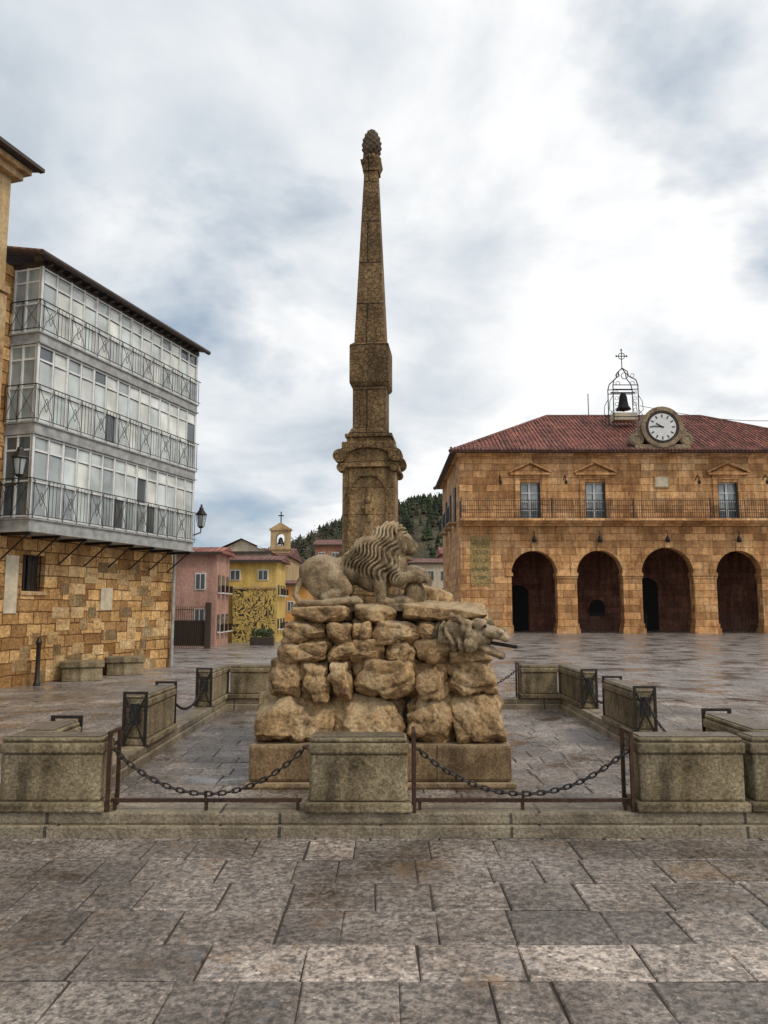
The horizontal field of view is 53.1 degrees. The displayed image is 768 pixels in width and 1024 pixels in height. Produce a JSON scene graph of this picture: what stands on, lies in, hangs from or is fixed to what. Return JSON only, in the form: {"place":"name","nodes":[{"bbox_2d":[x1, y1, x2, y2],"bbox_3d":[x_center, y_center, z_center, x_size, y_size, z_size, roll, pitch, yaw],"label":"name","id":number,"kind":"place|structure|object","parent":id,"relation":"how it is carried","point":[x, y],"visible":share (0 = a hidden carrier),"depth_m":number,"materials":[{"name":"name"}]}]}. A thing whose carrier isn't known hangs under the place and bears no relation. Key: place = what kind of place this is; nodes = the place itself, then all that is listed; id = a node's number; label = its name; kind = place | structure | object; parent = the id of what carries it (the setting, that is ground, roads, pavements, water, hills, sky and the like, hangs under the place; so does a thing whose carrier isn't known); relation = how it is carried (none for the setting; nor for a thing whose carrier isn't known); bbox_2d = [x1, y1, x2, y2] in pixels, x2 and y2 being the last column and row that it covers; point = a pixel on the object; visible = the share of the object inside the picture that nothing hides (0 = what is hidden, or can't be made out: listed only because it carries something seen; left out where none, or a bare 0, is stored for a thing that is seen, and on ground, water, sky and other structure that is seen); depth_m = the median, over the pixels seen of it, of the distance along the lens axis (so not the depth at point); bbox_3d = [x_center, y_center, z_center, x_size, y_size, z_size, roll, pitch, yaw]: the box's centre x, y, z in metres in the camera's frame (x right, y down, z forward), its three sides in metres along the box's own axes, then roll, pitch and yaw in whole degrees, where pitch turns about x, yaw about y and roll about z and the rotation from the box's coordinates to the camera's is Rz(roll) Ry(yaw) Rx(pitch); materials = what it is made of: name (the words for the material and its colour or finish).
{"place":"outdoors","nodes":[
{"label":"outdoors","id":0,"kind":"place"},
{"bbox_2d":[0,263,172,688],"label":"walls","id":1,"kind":"structure","parent":0,"point":[33,614],"depth_m":17.46,"materials":[{"name":"stone"}]},
{"bbox_2d":[19,555,46,594],"bbox_3d":[-7.613,1.358,16.516,0.270,0.850,0.770,-2,-7,17],"label":"window","id":2,"kind":"structure","parent":1,"relation":"attached to","point":[29,577],"depth_m":16.60,"materials":[{"name":"brown wood"}]},
{"bbox_2d":[11,562,167,681],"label":"proud blocks","id":3,"kind":"structure","parent":1,"relation":"attached to","point":[52,637],"depth_m":18.26,"materials":[{"name":"stone"}]},
{"bbox_2d":[0,532,190,571],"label":"iron brackets","id":4,"kind":"object","parent":1,"relation":"attached to","point":[110,545],"visible":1,"depth_m":17.92,"materials":[{"name":"black metal"}]},
{"bbox_2d":[0,266,197,541],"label":"glazing bars","id":5,"kind":"object","parent":1,"relation":"attached to","point":[38,359],"visible":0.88,"depth_m":17.55,"materials":[{"name":"white wood"}]},
{"bbox_2d":[3,267,195,538],"bbox_3d":[-6.576,-2.149,18.769,0.712,5.300,6.100,-2,-7,17],"label":"glass","id":6,"kind":"object","parent":5,"relation":"in","point":[40,460],"visible":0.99,"depth_m":17.48,"materials":[{"name":"glass"}]},
{"bbox_2d":[0,330,198,551],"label":"floor bands","id":7,"kind":"object","parent":1,"relation":"attached to","point":[40,527],"visible":0.75,"depth_m":17.35,"materials":[{"name":"white paint"}]},
{"bbox_2d":[0,298,200,539],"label":"railings","id":8,"kind":"object","parent":1,"relation":"attached to","point":[75,414],"visible":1,"depth_m":17.53,"materials":[{"name":"metal"}]},
{"bbox_2d":[6,246,210,356],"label":"roof","id":9,"kind":"structure","parent":1,"relation":"on","point":[20,258],"depth_m":17.36,"materials":[{"name":"brown wood"}]},
{"bbox_2d":[193,504,206,534],"bbox_3d":[-5.451,0.392,21.815,0.849,1.240,0.348,0,-7,0],"label":"wall lantern","id":10,"kind":"object","parent":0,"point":[201,514],"depth_m":21.76,"materials":[{"name":"metal"}]},
{"bbox_2d":[173,555,229,646],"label":"walls","id":11,"kind":"structure","parent":0,"point":[212,567],"depth_m":31.91,"materials":[{"name":"pink paint"}]},
{"bbox_2d":[176,547,235,556],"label":"roof","id":12,"kind":"structure","parent":11,"relation":"on","point":[227,551],"depth_m":32.46,"materials":[{"name":"tile"}]},
{"bbox_2d":[194,573,232,632],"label":"windows","id":13,"kind":"structure","parent":11,"relation":"attached to","point":[200,581],"depth_m":32.07,"materials":[{"name":"white glass"}]},
{"bbox_2d":[232,589,275,642],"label":"painted wall","id":14,"kind":"structure","parent":0,"point":[253,608],"depth_m":35.20,"materials":[{"name":"paint"}]},
{"bbox_2d":[233,587,276,588],"bbox_3d":[-5.975,3.515,35.486,2.050,0.068,0.400,0,-7,0],"label":"coping","id":15,"kind":"object","parent":14,"relation":"on","point":[254,587],"visible":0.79,"depth_m":35.29,"materials":[{"name":"beige stone"}]},
{"bbox_2d":[234,554,273,555],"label":"walls","id":16,"kind":"structure","parent":0,"point":[253,555],"depth_m":41.03,"materials":[{"name":"beige paint"}]},
{"bbox_2d":[223,538,278,555],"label":"roof","id":17,"kind":"structure","parent":16,"relation":"on","point":[240,546],"depth_m":41.07,"materials":[{"name":"tile"}]},
{"bbox_2d":[228,563,284,641],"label":"walls","id":18,"kind":"structure","parent":0,"point":[249,575],"depth_m":35.93,"materials":[{"name":"yellow paint"}]},
{"bbox_2d":[230,570,287,629],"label":"windows","id":19,"kind":"structure","parent":18,"relation":"attached to","point":[236,574],"depth_m":35.88,"materials":[{"name":"white glass"}]},
{"bbox_2d":[230,556,290,564],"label":"roof","id":20,"kind":"structure","parent":18,"relation":"on","point":[262,559],"depth_m":36.19,"materials":[{"name":"tile"}]},
{"bbox_2d":[260,548,301,607],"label":"church nave","id":21,"kind":"structure","parent":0,"point":[292,571],"depth_m":60.84,"materials":[{"name":"beige paint"}]},
{"bbox_2d":[269,512,291,558],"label":"church bell gable","id":22,"kind":"structure","parent":21,"relation":"on","point":[279,529],"depth_m":59.59,"materials":[{"name":"beige stone"}]},
{"bbox_2d":[285,586,312,623],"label":"walls","id":23,"kind":"structure","parent":0,"point":[304,594],"depth_m":43.75,"materials":[{"name":"orange paint"}]},
{"bbox_2d":[287,601,293,611],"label":"windows","id":24,"kind":"structure","parent":23,"relation":"attached to","point":[289,605],"depth_m":43.62,"materials":[{"name":"white glass"}]},
{"bbox_2d":[285,580,296,585],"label":"roof","id":25,"kind":"structure","parent":23,"relation":"on","point":[290,582],"depth_m":44.47,"materials":[{"name":"tile"}]},
{"bbox_2d":[314,546,341,599],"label":"walls","id":26,"kind":"structure","parent":0,"point":[328,550],"depth_m":80.12,"materials":[{"name":"paint"}]},
{"bbox_2d":[312,540,341,546],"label":"roof","id":27,"kind":"structure","parent":26,"relation":"on","point":[327,543],"depth_m":81.01,"materials":[{"name":"tile"}]},
{"bbox_2d":[318,552,337,556],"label":"windows","id":28,"kind":"structure","parent":26,"relation":"attached to","point":[334,554],"depth_m":80.01,"materials":[{"name":"white glass"}]},
{"bbox_2d":[300,507,442,560],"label":"hill","id":29,"kind":"structure","parent":0,"point":[422,551],"depth_m":245.41,"materials":[{"name":"green plant"}]},
{"bbox_2d":[268,492,442,563],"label":"woodland trees","id":30,"kind":"object","parent":29,"relation":"on","point":[417,503],"visible":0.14,"depth_m":261.56,"materials":[{"name":"green plant"}]},
{"bbox_2d":[0,698,767,1023],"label":"plaza paving","id":31,"kind":"structure","parent":0,"point":[382,930],"depth_m":4.09,"materials":[{"name":"stone"}]},
{"bbox_2d":[243,585,517,789],"bbox_3d":[-0.026,1.775,8.631,2.511,1.881,3.335,0,-7,0],"label":"rock pedestal","id":32,"kind":"object","parent":31,"relation":"on","point":[424,668],"visible":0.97,"depth_m":7.19,"materials":[{"name":"stone"}]},
{"bbox_2d":[292,521,428,611],"bbox_3d":[-0.232,0.544,7.818,1.367,0.938,0.593,0,-7,0],"label":"lion statue","id":33,"kind":"object","parent":32,"relation":"on","point":[378,559],"visible":0.86,"depth_m":7.66,"materials":[{"name":"stone"}]},
{"bbox_2d":[333,129,406,603],"bbox_3d":[-0.150,-1.741,9.080,0.780,5.970,0.740,-1,-7,6],"label":"obelisk","id":34,"kind":"object","parent":32,"relation":"on","point":[371,466],"visible":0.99,"depth_m":8.83,"materials":[{"name":"stone"}]},
{"bbox_2d":[335,549,431,590],"bbox_3d":[-0.038,0.787,9.630,1.367,0.938,0.593,0,-7,0],"label":"lion statue","id":35,"kind":"object","parent":32,"relation":"on","point":[412,568],"visible":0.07,"depth_m":9.49,"materials":[{"name":"stone"}]},
{"bbox_2d":[0,697,767,838],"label":"fence kerb","id":36,"kind":"structure","parent":31,"relation":"on","point":[428,820],"depth_m":5.51,"materials":[{"name":"stone"}]},
{"bbox_2d":[23,715,82,731],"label":"stone fence block","id":37,"kind":"structure","parent":36,"relation":"on","point":[52,725],"depth_m":6.21,"materials":[{"name":"stone"}]},
{"bbox_2d":[115,703,138,745],"bbox_3d":[-2.620,2.095,7.269,0.042,0.353,1.770,0,-7,0],"label":"chain","id":38,"kind":"object","parent":37,"relation":"attached to","point":[130,720],"visible":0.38,"depth_m":7.90,"materials":[{"name":"metal"}]},
{"bbox_2d":[0,726,121,812],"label":"stone fence block","id":39,"kind":"structure","parent":36,"relation":"on","point":[56,772],"depth_m":5.57,"materials":[{"name":"stone"}]},
{"bbox_2d":[112,746,304,796],"bbox_3d":[-1.279,1.887,5.592,1.435,0.360,0.042,0,-7,0],"label":"chain","id":40,"kind":"object","parent":39,"relation":"hanging from","point":[157,781],"visible":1,"depth_m":5.58,"materials":[{"name":"metal"}]},
{"bbox_2d":[122,681,176,746],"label":"stone fence block","id":41,"kind":"structure","parent":36,"relation":"on","point":[153,720],"depth_m":8.28,"materials":[{"name":"stone"}]},
{"bbox_2d":[176,676,206,709],"bbox_3d":[-2.620,2.471,10.322,0.042,0.352,2.019,0,-7,0],"label":"chain","id":42,"kind":"object","parent":41,"relation":"attached to","point":[192,704],"visible":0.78,"depth_m":10.65,"materials":[{"name":"metal"}]},
{"bbox_2d":[110,790,301,809],"bbox_3d":[-1.295,2.102,5.590,1.390,0.150,0.050,0,-7,0],"label":"iron rail","id":43,"kind":"object","parent":36,"relation":"on","point":[205,800],"visible":1,"depth_m":5.59,"materials":[{"name":"black metal"}]},
{"bbox_2d":[194,664,230,706],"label":"stone fence block","id":44,"kind":"structure","parent":36,"relation":"on","point":[215,690],"depth_m":11.42,"materials":[{"name":"stone"}]},
{"bbox_2d":[228,664,270,698],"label":"stone fence block","id":45,"kind":"structure","parent":36,"relation":"on","point":[249,681],"depth_m":12.38,"materials":[{"name":"stone"}]},
{"bbox_2d":[302,726,420,812],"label":"stone fence block","id":46,"kind":"structure","parent":36,"relation":"on","point":[358,772],"depth_m":5.55,"materials":[{"name":"stone"}]},
{"bbox_2d":[419,749,628,796],"bbox_3d":[1.013,1.889,5.591,1.576,0.355,0.042,0,-7,0],"label":"chain","id":47,"kind":"object","parent":46,"relation":"attached to","point":[558,789],"visible":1,"depth_m":5.58,"materials":[{"name":"metal"}]},
{"bbox_2d":[416,790,629,809],"bbox_3d":[1.010,2.102,5.590,1.560,0.150,0.050,0,-7,0],"label":"iron rail","id":48,"kind":"object","parent":36,"relation":"on","point":[522,800],"visible":0.95,"depth_m":5.59,"materials":[{"name":"black metal"}]},
{"bbox_2d":[515,662,559,698],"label":"stone fence block","id":49,"kind":"structure","parent":36,"relation":"on","point":[537,681],"depth_m":12.38,"materials":[{"name":"stone"}]},
{"bbox_2d":[496,671,515,684],"bbox_3d":[1.346,2.733,12.460,1.623,0.355,0.042,0,-7,0],"label":"chain","id":50,"kind":"object","parent":49,"relation":"hanging from","point":[513,672],"visible":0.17,"depth_m":12.46,"materials":[{"name":"metal"}]},
{"bbox_2d":[557,664,599,708],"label":"stone fence block","id":51,"kind":"structure","parent":36,"relation":"on","point":[574,687],"depth_m":11.32,"materials":[{"name":"stone"}]},
{"bbox_2d":[602,676,658,731],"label":"stone fence block","id":52,"kind":"structure","parent":36,"relation":"on","point":[624,704],"depth_m":8.98,"materials":[{"name":"stone"}]},
{"bbox_2d":[588,677,602,703],"bbox_3d":[2.970,2.481,10.574,0.042,0.312,1.120,0,-7,0],"label":"chain","id":53,"kind":"object","parent":52,"relation":"hanging from","point":[597,700],"visible":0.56,"depth_m":10.87,"materials":[{"name":"metal"}]},
{"bbox_2d":[619,726,751,812],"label":"stone fence block","id":54,"kind":"structure","parent":36,"relation":"on","point":[686,772],"depth_m":5.57,"materials":[{"name":"stone"}]},
{"bbox_2d":[701,708,767,734],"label":"stone fence block","id":55,"kind":"structure","parent":36,"relation":"on","point":[730,722],"depth_m":6.45,"materials":[{"name":"stone"}]},
{"bbox_2d":[644,697,666,731],"bbox_3d":[2.970,2.160,7.791,0.042,0.353,1.921,0,-7,0],"label":"chain","id":56,"kind":"object","parent":55,"relation":"attached to","point":[656,719],"visible":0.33,"depth_m":8.42,"materials":[{"name":"metal"}]},
{"bbox_2d":[737,732,767,812],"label":"stone fence block","id":57,"kind":"structure","parent":36,"relation":"on","point":[755,759],"depth_m":5.57,"materials":[{"name":"stone"}]},
{"bbox_2d":[0,631,767,697],"bbox_3d":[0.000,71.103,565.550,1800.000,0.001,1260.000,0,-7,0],"label":"ground","id":58,"kind":"structure","parent":0,"point":[687,664],"depth_m":22.72,"materials":[{"name":"grey stone"}]},
{"bbox_2d":[0,148,31,399],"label":"walls and cornice","id":59,"kind":"structure","parent":58,"relation":"on","point":[13,170],"depth_m":15.84,"materials":[{"name":"beige stone"}]},
{"bbox_2d":[0,443,28,487],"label":"wall lantern","id":60,"kind":"object","parent":59,"relation":"attached to","point":[19,457],"depth_m":15.22,"materials":[{"name":"metal"}]},
{"bbox_2d":[0,136,44,173],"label":"roof","id":61,"kind":"structure","parent":59,"relation":"on","point":[20,156],"depth_m":15.85,"materials":[{"name":"brown wood"}]},
{"bbox_2d":[33,637,41,685],"bbox_3d":[-7.250,3.124,16.089,0.140,1.020,0.136,0,-7,0],"label":"iron bollard","id":62,"kind":"object","parent":58,"relation":"on","point":[37,663],"visible":1,"depth_m":16.06,"materials":[{"name":"black metal"}]},
{"bbox_2d":[60,660,104,681],"bbox_3d":[-6.750,3.552,17.195,0.920,0.440,0.520,3,-7,-20],"label":"stone bench","id":63,"kind":"object","parent":58,"relation":"on","point":[80,670],"visible":1,"depth_m":16.98,"materials":[{"name":"grey stone"}]},
{"bbox_2d":[105,655,145,675],"bbox_3d":[-6.300,3.735,18.684,0.920,0.440,0.520,3,-7,-20],"label":"stone bench","id":64,"kind":"object","parent":58,"relation":"on","point":[123,665],"visible":1,"depth_m":18.47,"materials":[{"name":"grey stone"}]},
{"bbox_2d":[169,554,175,666],"bbox_3d":[-5.854,-0.063,21.642,0.089,8.700,0.089,-2,-7,17],"label":"drainpipe","id":65,"kind":"object","parent":58,"relation":"on","point":[172,612],"visible":0.4,"depth_m":21.26,"materials":[{"name":"grey metal"}]},
{"bbox_2d":[173,602,211,648],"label":"iron gate","id":66,"kind":"structure","parent":58,"relation":"on","point":[194,633],"depth_m":30.27,"materials":[{"name":"brown metal"}]},
{"bbox_2d":[250,628,274,644],"bbox_3d":[-5.200,5.319,32.796,1.000,0.734,0.400,0,-7,0],"label":"planter","id":67,"kind":"object","parent":58,"relation":"on","point":[264,639],"visible":1,"depth_m":32.60,"materials":[{"name":"brown wood"}]},
{"bbox_2d":[433,349,767,633],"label":"town hall","id":68,"kind":"structure","parent":58,"relation":"on","point":[652,519],"depth_m":48.02,"materials":[{"name":"stone"}]},
{"bbox_2d":[520,483,738,517],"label":"balcony windows","id":69,"kind":"structure","parent":68,"relation":"in","point":[528,491],"depth_m":48.22,"materials":[{"name":"white paint"}]},
{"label":"walls","id":70,"kind":"object","parent":58,"relation":"on","visible":0},
{"bbox_2d":[436,547,442,557],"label":"roof","id":71,"kind":"structure","parent":70,"relation":"on","point":[439,553],"depth_m":90.89,"materials":[{"name":"tile"}]},
{"bbox_2d":[0,0,767,547],"label":"sky","id":72,"kind":"structure","parent":0,"point":[566,186],"materials":[{"name":"white"}]},
{"bbox_2d":[409,564,442,588],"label":"walls","id":73,"kind":"structure","parent":0,"point":[437,569],"depth_m":75.86,"materials":[{"name":"beige paint"}]},
{"bbox_2d":[407,558,442,565],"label":"roof","id":74,"kind":"structure","parent":73,"relation":"on","point":[427,561],"depth_m":76.97,"materials":[{"name":"tile"}]},
{"bbox_2d":[428,571,442,588],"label":"windows","id":75,"kind":"structure","parent":73,"relation":"attached to","point":[431,573],"depth_m":75.74,"materials":[{"name":"white glass"}]}
]}

